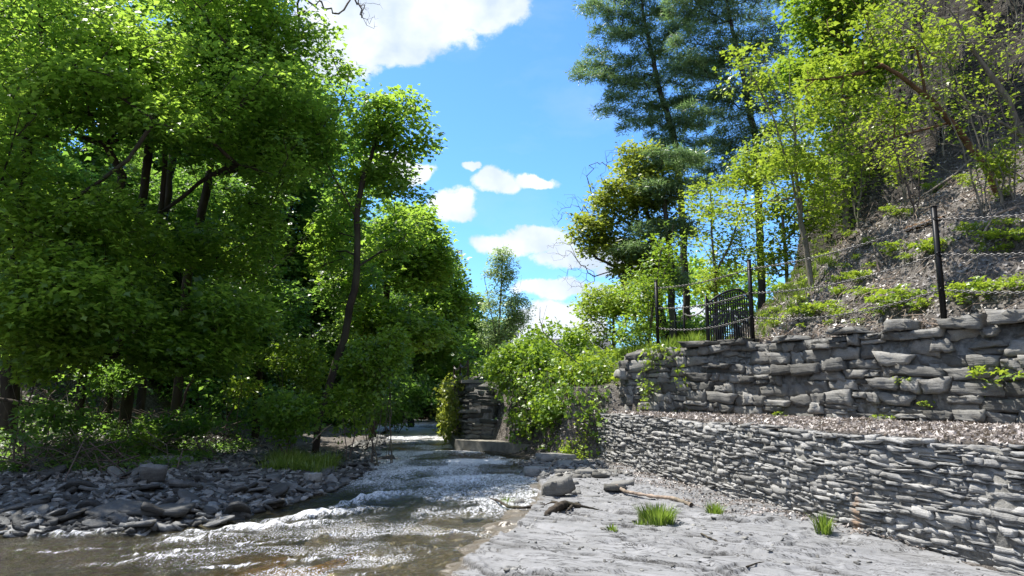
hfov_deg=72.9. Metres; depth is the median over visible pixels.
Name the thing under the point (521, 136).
sky
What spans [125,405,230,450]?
leafy shrub
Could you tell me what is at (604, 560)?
gravel
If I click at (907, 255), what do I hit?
leafy plant
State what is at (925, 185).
leafy plant
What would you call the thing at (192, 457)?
boulder
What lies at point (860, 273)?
leafy plant
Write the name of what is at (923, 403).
leafy plant
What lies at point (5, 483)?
slate rock
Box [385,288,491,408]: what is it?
ash tree
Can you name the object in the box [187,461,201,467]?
slate rock
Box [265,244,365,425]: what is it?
woodland tree
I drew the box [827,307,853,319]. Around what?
leafy plant
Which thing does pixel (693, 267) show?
distant tree
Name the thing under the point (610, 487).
slate rock
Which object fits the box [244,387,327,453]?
leafy shrub
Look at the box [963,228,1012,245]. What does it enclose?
leafy plant
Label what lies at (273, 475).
slate rock
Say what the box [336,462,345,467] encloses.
slate rock
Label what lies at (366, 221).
woodland tree
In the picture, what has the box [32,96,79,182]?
woodland tree
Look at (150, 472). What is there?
boulder
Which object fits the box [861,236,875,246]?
leafy plant
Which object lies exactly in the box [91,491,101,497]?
slate rock
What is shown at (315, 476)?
boulder
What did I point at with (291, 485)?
slate rock
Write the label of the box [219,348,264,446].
leafy shrub
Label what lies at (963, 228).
leafy plant
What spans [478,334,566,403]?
leafy shrub
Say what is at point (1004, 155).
bare shrub
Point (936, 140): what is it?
bare shrub
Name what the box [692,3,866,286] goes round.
sapling
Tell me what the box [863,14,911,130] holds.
sapling
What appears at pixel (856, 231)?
leafy plant
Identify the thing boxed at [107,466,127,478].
slate rock
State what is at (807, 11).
hillside tree
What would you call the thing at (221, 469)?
slate rock
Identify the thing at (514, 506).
dead branch
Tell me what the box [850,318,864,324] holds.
leafy plant
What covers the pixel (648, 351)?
ivy
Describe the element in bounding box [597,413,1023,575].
stone retaining wall
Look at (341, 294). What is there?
maple tree
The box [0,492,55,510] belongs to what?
boulder
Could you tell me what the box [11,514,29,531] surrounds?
slate rock
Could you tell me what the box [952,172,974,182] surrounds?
leafy plant
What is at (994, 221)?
leafy plant
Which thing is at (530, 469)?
boulder
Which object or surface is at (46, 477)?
slate rock
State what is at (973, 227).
leafy plant
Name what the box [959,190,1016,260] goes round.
fallen branch
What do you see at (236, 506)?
slate rock
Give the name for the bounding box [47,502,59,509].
slate rock
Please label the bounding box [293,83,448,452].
leaning tree
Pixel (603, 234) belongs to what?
broad maple tree
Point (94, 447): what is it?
dead twigs
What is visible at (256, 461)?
slate rock
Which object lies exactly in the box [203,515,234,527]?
slate rock
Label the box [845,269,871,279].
leafy plant
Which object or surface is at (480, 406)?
bank wall
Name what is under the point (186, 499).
slate rock
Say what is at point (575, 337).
leafy shrub
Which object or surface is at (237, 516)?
slate rock
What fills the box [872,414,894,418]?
leafy plant
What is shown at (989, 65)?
bare shrub
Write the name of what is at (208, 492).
slate rock
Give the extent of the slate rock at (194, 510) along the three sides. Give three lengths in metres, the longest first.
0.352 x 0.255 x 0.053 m
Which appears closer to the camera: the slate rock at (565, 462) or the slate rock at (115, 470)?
the slate rock at (115, 470)
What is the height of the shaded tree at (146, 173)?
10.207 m
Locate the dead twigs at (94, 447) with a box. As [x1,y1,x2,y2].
[0,355,262,481]
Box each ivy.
[429,371,471,447]
[492,362,571,448]
[495,346,614,457]
[636,341,687,411]
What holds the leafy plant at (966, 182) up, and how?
on the ground at (328, 442)
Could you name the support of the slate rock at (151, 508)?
on the gravel at (16, 490)
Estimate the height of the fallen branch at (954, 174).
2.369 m
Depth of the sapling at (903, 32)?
19.77 m
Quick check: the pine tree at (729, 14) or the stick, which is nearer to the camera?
the stick
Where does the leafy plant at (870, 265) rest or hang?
on the ground at (328, 442)
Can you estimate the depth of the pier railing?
19.70 m
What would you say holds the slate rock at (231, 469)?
on the gravel at (16, 490)
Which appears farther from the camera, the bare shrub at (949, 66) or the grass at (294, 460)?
the bare shrub at (949, 66)
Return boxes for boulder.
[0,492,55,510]
[81,499,142,524]
[117,502,195,516]
[139,463,167,483]
[148,454,193,461]
[303,472,321,482]
[379,454,396,462]
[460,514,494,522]
[521,466,554,472]
[534,452,578,461]
[541,474,575,495]
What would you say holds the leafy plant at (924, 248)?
on the ground at (328, 442)
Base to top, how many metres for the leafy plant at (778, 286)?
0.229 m
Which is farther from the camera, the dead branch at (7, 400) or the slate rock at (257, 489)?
the dead branch at (7, 400)
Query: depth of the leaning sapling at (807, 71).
12.61 m
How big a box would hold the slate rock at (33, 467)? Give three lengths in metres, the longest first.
0.667 x 0.484 x 0.123 m
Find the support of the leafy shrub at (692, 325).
on the ground at (328, 442)
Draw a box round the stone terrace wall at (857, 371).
[613,309,1023,426]
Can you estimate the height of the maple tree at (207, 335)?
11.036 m
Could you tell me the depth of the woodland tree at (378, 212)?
56.55 m
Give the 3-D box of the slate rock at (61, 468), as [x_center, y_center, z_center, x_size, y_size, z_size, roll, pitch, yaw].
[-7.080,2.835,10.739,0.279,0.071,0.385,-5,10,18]
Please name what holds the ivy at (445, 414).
attached to the bank wall at (480, 406)
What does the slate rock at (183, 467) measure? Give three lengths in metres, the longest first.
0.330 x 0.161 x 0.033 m
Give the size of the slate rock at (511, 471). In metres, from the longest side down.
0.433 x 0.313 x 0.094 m
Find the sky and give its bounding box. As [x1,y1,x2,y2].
[20,0,866,366]
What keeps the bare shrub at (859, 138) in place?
on the ground at (328, 442)
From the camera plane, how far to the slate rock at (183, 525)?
8.03 m
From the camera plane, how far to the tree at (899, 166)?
14.29 m
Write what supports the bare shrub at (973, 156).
on the ground at (328, 442)
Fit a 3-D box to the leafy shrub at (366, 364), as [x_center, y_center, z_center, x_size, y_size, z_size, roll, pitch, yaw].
[-3.062,2.430,14.992,1.896,3.011,1.847,0,-9,0]
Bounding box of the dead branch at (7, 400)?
[0,389,66,417]
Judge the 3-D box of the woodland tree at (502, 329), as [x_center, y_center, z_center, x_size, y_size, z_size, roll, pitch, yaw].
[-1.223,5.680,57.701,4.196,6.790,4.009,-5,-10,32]
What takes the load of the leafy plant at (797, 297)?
on the ground at (328, 442)
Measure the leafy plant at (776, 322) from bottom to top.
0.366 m
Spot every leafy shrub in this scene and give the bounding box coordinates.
[0,342,61,460]
[0,394,102,469]
[44,360,150,422]
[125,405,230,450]
[128,426,166,457]
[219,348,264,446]
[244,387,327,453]
[250,334,331,447]
[315,382,384,461]
[325,331,415,465]
[335,369,408,447]
[356,363,440,432]
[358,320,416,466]
[450,355,498,380]
[472,338,552,375]
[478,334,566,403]
[483,365,518,396]
[502,389,541,437]
[512,316,603,375]
[524,385,572,429]
[548,344,625,395]
[553,432,590,458]
[573,414,597,456]
[602,369,619,384]
[654,312,712,340]
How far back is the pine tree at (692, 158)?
26.30 m
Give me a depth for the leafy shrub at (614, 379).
15.71 m
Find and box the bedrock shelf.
[283,463,1020,575]
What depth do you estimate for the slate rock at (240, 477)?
10.90 m
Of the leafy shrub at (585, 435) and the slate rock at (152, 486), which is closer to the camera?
the slate rock at (152, 486)
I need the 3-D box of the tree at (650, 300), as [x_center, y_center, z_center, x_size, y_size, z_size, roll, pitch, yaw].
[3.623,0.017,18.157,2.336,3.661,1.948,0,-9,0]
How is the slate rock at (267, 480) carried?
on the gravel at (16, 490)
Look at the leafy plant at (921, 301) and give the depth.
11.12 m
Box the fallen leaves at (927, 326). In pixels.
[735,2,1023,342]
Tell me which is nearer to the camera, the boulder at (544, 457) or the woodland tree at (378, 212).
the boulder at (544, 457)
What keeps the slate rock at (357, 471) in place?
on the gravel at (16, 490)
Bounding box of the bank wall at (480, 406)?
[445,379,529,452]
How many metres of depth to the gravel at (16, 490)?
9.59 m
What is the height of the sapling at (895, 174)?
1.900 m
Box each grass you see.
[250,446,347,472]
[597,330,733,360]
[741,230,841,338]
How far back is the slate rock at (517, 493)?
11.29 m
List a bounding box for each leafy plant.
[756,315,784,327]
[772,282,787,288]
[777,301,823,317]
[778,309,794,316]
[786,293,809,303]
[788,302,826,316]
[812,251,832,259]
[813,300,856,315]
[824,256,839,265]
[825,275,842,282]
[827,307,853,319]
[828,284,849,294]
[837,270,872,282]
[838,262,851,270]
[841,230,857,237]
[843,285,878,296]
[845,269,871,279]
[850,254,861,259]
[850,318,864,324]
[860,307,878,313]
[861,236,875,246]
[861,262,875,266]
[864,293,913,315]
[871,283,936,305]
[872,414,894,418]
[873,239,907,256]
[879,203,899,213]
[882,206,903,216]
[893,251,915,260]
[893,377,910,384]
[894,237,944,254]
[901,207,919,216]
[906,297,933,313]
[910,236,954,252]
[917,178,947,194]
[917,400,934,408]
[921,281,991,303]
[946,274,1018,299]
[947,221,976,232]
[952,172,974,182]
[958,179,976,187]
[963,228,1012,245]
[965,222,985,231]
[965,365,1023,396]
[969,246,986,252]
[977,241,1014,252]
[978,217,1015,228]
[986,187,1023,201]
[987,227,1023,248]
[988,272,1023,294]
[996,226,1023,235]
[1004,217,1019,225]
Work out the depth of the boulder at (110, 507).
8.21 m
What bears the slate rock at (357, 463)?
on the gravel at (357, 450)
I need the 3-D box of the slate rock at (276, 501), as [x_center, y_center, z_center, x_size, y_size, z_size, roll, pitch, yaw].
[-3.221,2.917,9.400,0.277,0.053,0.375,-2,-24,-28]
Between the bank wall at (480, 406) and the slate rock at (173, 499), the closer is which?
the slate rock at (173, 499)
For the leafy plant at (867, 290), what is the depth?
12.61 m
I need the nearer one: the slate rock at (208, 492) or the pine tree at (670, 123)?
the slate rock at (208, 492)
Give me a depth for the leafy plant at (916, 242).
12.12 m
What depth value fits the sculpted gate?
14.17 m
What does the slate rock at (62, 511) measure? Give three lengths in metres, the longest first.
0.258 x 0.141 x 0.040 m
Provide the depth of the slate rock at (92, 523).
7.81 m
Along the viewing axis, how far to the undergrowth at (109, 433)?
12.68 m
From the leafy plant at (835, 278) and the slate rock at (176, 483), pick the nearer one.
the slate rock at (176, 483)
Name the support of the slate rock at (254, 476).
on the gravel at (16, 490)
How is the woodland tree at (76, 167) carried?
on the ground at (328, 442)
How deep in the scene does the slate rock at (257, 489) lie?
9.98 m
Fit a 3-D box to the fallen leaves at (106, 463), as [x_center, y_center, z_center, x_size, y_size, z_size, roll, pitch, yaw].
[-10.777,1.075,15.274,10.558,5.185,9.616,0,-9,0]
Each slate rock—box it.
[0,481,9,485]
[0,504,24,512]
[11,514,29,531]
[22,504,49,514]
[22,515,42,518]
[29,457,68,470]
[39,474,51,481]
[42,515,58,521]
[43,464,68,475]
[43,482,55,488]
[46,507,67,516]
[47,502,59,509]
[55,483,65,490]
[58,508,86,521]
[64,478,97,490]
[65,528,81,532]
[75,499,102,508]
[77,485,98,491]
[81,519,111,527]
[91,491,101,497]
[92,489,115,495]
[101,527,125,531]
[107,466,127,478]
[116,472,130,477]
[117,484,139,487]
[118,475,138,482]
[123,519,155,527]
[125,492,150,496]
[126,462,137,470]
[129,466,138,477]
[130,483,159,491]
[140,502,167,517]
[153,497,177,503]
[168,479,201,487]
[175,497,190,503]
[176,524,188,526]
[177,489,202,503]
[178,465,190,468]
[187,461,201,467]
[188,508,200,512]
[193,475,206,481]
[198,482,214,487]
[201,490,213,494]
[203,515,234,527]
[208,467,228,472]
[220,467,235,473]
[223,501,251,513]
[224,482,244,486]
[229,475,248,479]
[230,485,248,492]
[230,512,245,520]
[235,467,255,471]
[245,448,263,453]
[245,486,266,491]
[246,474,262,478]
[247,481,258,488]
[253,458,264,462]
[258,478,271,481]
[265,473,281,477]
[265,498,284,505]
[269,483,289,497]
[284,482,302,490]
[296,487,314,492]
[316,468,330,475]
[326,475,337,482]
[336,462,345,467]
[342,470,362,474]
[349,462,368,466]
[499,499,523,509]
[503,469,516,473]
[509,490,524,497]
[524,473,538,476]
[553,469,573,472]
[558,459,574,465]
[572,459,582,463]
[576,469,597,474]
[592,472,609,477]
[603,484,626,490]
[611,479,633,486]
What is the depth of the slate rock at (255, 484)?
10.08 m
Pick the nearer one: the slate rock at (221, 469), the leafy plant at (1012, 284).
the leafy plant at (1012, 284)
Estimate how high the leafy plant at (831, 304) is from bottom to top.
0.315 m
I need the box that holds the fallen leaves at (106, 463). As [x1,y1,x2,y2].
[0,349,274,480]
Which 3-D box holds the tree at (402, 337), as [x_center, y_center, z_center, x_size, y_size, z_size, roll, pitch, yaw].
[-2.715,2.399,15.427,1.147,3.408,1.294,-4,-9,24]
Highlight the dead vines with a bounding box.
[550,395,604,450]
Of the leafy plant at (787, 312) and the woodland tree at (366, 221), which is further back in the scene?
the woodland tree at (366, 221)
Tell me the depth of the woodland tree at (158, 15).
47.09 m
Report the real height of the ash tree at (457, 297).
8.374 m
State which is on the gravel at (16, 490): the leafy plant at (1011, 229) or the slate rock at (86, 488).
the slate rock at (86, 488)
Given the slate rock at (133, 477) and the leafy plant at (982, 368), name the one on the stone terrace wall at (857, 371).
the leafy plant at (982, 368)
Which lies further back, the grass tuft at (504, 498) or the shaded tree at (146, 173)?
the shaded tree at (146, 173)
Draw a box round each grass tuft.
[499,496,514,508]
[605,523,618,531]
[630,500,681,525]
[632,519,645,524]
[699,500,725,514]
[808,511,838,534]
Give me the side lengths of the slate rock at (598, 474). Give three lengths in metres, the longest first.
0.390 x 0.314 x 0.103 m
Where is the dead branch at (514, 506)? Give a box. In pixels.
[474,497,544,512]
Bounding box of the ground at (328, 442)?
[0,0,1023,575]
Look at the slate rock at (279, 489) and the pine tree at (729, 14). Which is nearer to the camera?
the slate rock at (279, 489)
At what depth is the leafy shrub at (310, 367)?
16.74 m
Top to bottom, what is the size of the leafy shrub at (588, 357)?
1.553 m
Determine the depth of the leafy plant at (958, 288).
10.43 m
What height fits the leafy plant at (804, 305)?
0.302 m
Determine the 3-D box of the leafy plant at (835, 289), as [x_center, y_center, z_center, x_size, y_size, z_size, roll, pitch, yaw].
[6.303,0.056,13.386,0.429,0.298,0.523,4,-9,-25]
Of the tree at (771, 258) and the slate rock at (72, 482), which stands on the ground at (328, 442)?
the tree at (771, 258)
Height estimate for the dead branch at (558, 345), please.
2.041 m
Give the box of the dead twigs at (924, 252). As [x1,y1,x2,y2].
[705,7,1023,341]
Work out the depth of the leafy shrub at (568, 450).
14.84 m
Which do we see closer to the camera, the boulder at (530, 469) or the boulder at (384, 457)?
the boulder at (530, 469)
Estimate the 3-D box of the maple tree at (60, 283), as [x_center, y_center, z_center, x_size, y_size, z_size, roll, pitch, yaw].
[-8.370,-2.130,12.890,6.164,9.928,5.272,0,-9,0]
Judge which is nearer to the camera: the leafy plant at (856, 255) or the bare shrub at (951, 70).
the leafy plant at (856, 255)
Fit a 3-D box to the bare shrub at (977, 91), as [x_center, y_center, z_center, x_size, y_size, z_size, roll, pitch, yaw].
[9.756,-3.637,14.540,1.436,2.532,1.242,-5,-10,28]
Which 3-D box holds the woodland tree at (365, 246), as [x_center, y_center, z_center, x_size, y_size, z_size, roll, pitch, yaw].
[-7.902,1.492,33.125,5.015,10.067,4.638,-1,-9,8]
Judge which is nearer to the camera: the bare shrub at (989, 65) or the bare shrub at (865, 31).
the bare shrub at (989, 65)
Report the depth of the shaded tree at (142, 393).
17.83 m
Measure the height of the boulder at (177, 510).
0.092 m
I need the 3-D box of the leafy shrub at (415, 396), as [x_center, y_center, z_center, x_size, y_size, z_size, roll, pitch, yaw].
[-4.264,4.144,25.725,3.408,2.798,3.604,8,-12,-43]
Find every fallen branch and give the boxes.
[900,150,981,213]
[904,216,944,231]
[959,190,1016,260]
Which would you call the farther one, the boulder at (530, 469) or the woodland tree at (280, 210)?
the woodland tree at (280, 210)
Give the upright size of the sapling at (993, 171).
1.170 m
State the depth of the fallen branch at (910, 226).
13.13 m
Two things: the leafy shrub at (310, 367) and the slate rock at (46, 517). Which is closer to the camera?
the slate rock at (46, 517)
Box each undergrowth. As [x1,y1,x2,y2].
[0,243,337,438]
[0,357,258,472]
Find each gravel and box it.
[0,444,369,538]
[335,434,393,472]
[484,476,983,575]
[518,457,631,484]
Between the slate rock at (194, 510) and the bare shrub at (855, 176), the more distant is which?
the bare shrub at (855, 176)
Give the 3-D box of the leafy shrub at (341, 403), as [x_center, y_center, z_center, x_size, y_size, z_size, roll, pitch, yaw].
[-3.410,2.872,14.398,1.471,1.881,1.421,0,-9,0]
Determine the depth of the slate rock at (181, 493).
8.97 m
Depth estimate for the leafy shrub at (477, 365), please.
29.05 m
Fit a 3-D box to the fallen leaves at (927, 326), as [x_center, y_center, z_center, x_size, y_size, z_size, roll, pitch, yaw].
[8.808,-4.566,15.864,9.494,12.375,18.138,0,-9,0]
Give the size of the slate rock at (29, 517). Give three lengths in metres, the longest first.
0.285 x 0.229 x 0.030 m
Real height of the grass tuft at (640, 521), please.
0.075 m
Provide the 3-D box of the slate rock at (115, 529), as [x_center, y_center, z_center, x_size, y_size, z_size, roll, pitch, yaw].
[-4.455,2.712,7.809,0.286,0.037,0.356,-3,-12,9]
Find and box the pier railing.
[451,360,486,383]
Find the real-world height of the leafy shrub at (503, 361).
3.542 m
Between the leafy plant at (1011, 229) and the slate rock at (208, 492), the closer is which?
the slate rock at (208, 492)
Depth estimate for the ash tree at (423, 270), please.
21.63 m
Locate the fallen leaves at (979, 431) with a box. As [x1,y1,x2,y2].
[607,410,1023,444]
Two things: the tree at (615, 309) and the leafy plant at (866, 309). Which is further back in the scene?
the tree at (615, 309)
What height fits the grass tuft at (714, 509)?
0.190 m
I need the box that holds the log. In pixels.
[615,484,692,506]
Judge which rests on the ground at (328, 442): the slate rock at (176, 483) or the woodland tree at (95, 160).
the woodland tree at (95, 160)
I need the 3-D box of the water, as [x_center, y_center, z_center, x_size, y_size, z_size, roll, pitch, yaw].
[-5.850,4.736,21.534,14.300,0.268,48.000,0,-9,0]
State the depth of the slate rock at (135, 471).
10.59 m
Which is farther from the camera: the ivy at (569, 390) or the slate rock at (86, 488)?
the ivy at (569, 390)
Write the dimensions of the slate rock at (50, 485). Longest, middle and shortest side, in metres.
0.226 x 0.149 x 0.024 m
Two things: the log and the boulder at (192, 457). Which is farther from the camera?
the boulder at (192, 457)
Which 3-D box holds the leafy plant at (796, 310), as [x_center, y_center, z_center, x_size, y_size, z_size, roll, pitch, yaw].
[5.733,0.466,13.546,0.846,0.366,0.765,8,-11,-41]
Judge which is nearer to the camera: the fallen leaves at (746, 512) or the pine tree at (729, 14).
the fallen leaves at (746, 512)
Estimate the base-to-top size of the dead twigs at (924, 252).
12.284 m
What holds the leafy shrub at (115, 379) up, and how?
on the ground at (328, 442)
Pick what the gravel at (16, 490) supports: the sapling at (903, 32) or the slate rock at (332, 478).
the slate rock at (332, 478)
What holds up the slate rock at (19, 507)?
on the gravel at (16, 490)
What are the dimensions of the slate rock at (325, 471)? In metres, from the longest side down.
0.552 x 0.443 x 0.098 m
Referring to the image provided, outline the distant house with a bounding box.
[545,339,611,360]
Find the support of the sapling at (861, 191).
on the ground at (328, 442)
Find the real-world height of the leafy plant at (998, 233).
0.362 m
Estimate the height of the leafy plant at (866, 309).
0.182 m
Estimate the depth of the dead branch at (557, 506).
8.34 m
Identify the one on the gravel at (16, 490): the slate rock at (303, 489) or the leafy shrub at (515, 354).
the slate rock at (303, 489)
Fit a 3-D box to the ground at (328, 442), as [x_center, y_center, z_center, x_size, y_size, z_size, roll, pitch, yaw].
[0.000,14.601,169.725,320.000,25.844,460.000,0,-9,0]
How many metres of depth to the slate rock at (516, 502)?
9.93 m
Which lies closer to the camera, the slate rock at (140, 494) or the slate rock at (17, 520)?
the slate rock at (17, 520)
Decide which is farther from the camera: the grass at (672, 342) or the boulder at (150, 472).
the grass at (672, 342)
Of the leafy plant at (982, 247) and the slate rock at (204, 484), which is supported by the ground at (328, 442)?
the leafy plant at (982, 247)
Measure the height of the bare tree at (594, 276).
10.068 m
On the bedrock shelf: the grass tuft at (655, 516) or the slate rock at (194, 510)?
the grass tuft at (655, 516)
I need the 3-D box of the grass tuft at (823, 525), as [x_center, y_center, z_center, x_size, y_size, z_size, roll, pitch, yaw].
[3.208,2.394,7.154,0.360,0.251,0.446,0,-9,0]
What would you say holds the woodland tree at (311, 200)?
on the ground at (328, 442)
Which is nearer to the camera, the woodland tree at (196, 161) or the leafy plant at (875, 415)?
the leafy plant at (875, 415)
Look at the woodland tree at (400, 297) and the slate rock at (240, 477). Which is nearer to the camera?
the slate rock at (240, 477)
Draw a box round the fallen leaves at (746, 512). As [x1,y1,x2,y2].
[589,457,924,549]
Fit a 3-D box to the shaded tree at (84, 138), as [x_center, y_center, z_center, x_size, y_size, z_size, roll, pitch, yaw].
[-8.378,-1.096,14.757,3.849,8.143,4.012,0,-9,0]
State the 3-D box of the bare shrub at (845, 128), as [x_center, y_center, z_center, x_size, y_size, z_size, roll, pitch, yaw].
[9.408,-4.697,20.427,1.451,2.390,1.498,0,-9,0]
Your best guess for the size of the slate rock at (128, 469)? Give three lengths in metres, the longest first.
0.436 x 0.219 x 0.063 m
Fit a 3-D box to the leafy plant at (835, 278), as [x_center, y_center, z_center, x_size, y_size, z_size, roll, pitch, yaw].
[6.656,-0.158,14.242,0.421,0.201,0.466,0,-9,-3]
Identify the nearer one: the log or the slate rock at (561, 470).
the log
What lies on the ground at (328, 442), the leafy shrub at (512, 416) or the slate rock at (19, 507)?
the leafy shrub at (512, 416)
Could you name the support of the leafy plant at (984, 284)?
on the ground at (328, 442)
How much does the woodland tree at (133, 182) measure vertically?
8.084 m
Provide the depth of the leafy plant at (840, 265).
14.12 m
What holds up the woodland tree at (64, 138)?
on the ground at (328, 442)
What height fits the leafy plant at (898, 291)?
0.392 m
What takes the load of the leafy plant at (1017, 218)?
on the ground at (328, 442)
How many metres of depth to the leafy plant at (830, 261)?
14.87 m
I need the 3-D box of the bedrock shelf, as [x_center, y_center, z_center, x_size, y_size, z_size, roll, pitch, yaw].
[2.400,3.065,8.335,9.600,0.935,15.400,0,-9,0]
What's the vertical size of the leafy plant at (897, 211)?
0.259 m
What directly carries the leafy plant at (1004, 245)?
on the ground at (328, 442)
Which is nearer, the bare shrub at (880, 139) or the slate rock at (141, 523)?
the slate rock at (141, 523)
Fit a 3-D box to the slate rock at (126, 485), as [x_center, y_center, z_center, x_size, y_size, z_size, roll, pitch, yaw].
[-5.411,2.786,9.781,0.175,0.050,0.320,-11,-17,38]
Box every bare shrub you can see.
[815,99,858,145]
[836,153,870,199]
[839,118,871,170]
[848,24,883,36]
[849,107,899,177]
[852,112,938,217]
[856,103,905,172]
[868,53,907,105]
[903,81,955,145]
[910,74,1015,216]
[912,33,973,111]
[923,28,960,81]
[937,55,1009,158]
[947,35,996,111]
[961,0,994,28]
[965,101,1023,200]
[966,45,1023,143]
[995,0,1017,20]
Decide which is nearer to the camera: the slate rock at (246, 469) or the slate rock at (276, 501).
the slate rock at (276, 501)
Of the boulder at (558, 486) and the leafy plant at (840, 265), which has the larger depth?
the leafy plant at (840, 265)
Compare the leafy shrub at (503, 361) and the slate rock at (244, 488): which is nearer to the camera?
the slate rock at (244, 488)
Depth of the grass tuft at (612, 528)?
6.87 m
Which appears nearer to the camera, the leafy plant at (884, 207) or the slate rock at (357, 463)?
the slate rock at (357, 463)
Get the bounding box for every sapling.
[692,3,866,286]
[790,0,998,193]
[817,135,894,228]
[861,128,931,205]
[863,0,1023,179]
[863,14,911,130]
[867,0,938,85]
[917,55,975,155]
[958,143,1023,203]
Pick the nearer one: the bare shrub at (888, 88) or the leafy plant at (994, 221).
the leafy plant at (994, 221)
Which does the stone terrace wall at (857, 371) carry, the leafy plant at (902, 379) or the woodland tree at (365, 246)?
the leafy plant at (902, 379)
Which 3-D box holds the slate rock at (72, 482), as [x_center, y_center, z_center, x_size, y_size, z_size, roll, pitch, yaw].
[-5.971,2.803,9.658,0.324,0.096,0.459,-22,-49,12]
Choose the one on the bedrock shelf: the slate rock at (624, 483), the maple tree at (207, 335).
the slate rock at (624, 483)
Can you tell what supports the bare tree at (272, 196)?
on the ground at (328, 442)
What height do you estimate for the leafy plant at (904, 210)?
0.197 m
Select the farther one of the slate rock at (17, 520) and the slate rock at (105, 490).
the slate rock at (105, 490)
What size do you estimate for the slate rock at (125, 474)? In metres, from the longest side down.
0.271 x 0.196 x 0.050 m
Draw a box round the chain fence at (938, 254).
[654,205,1023,352]
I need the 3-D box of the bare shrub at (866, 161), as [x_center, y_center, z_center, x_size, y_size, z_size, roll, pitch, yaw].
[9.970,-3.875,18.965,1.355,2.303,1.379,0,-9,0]
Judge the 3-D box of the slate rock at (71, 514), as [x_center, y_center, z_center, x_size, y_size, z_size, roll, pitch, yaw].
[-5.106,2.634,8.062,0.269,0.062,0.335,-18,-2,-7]
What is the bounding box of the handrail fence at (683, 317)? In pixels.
[674,296,706,340]
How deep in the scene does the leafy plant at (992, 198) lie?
11.92 m
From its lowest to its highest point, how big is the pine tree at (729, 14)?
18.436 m
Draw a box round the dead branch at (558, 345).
[539,306,592,375]
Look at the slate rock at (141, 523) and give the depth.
7.71 m
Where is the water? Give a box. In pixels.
[0,418,539,575]
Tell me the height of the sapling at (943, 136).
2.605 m
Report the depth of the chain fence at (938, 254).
10.74 m
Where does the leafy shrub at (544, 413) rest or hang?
on the ground at (328, 442)
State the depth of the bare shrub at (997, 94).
15.86 m
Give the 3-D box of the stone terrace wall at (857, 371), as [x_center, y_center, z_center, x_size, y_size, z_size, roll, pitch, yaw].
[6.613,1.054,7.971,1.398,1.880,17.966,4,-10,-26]
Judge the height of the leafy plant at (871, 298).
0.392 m
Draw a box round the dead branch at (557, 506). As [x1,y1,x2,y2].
[544,500,602,514]
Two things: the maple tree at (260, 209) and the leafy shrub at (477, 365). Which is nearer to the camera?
the maple tree at (260, 209)
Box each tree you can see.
[0,0,78,245]
[0,0,228,438]
[0,0,339,429]
[0,5,77,154]
[0,150,127,348]
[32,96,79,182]
[44,41,215,425]
[53,126,203,320]
[96,156,219,348]
[103,0,231,421]
[112,0,205,60]
[119,65,248,297]
[126,0,370,419]
[135,19,233,419]
[147,158,262,411]
[181,0,382,408]
[197,123,304,329]
[205,79,371,385]
[208,67,394,438]
[213,119,339,331]
[235,279,329,426]
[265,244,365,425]
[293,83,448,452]
[299,215,379,378]
[308,223,390,397]
[314,185,471,438]
[370,199,412,286]
[370,243,454,407]
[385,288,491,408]
[388,243,485,427]
[474,244,536,359]
[483,316,518,350]
[547,147,640,339]
[557,135,708,340]
[562,271,676,353]
[563,0,728,322]
[573,254,780,340]
[604,140,721,338]
[605,220,695,349]
[656,0,816,308]
[673,160,775,330]
[720,104,859,283]
[767,0,915,237]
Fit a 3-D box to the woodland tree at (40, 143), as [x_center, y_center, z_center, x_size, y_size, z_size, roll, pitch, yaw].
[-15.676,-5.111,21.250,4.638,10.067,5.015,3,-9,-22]
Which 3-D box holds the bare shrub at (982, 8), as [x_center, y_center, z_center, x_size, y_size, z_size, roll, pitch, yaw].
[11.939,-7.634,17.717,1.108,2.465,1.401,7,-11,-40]
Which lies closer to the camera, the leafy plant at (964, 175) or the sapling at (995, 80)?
the sapling at (995, 80)
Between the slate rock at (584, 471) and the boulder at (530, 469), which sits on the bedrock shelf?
the slate rock at (584, 471)
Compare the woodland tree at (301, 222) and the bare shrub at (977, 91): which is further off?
the woodland tree at (301, 222)
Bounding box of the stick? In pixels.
[700,533,737,555]
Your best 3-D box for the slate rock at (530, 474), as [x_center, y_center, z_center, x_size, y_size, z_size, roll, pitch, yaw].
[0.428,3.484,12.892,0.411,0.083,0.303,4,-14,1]
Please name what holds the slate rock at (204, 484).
on the gravel at (16, 490)
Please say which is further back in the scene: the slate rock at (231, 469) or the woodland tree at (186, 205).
the woodland tree at (186, 205)
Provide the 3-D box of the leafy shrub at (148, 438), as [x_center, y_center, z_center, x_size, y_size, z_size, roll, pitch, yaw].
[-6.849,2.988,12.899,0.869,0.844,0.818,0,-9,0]
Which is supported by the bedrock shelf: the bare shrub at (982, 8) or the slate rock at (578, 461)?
the slate rock at (578, 461)
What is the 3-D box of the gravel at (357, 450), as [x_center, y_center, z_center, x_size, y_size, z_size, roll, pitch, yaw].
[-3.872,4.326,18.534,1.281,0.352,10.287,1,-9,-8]
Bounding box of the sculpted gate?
[706,289,750,340]
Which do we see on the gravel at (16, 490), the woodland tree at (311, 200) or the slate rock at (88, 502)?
the slate rock at (88, 502)
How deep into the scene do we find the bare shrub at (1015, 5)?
17.22 m
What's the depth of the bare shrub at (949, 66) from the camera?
17.58 m
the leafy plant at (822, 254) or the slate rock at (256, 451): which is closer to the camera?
the slate rock at (256, 451)
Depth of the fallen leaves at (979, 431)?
8.38 m
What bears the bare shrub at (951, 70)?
on the ground at (328, 442)
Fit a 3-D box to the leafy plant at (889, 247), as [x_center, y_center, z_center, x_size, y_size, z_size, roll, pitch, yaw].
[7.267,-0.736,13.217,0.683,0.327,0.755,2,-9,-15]
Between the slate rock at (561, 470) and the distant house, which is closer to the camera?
the slate rock at (561, 470)

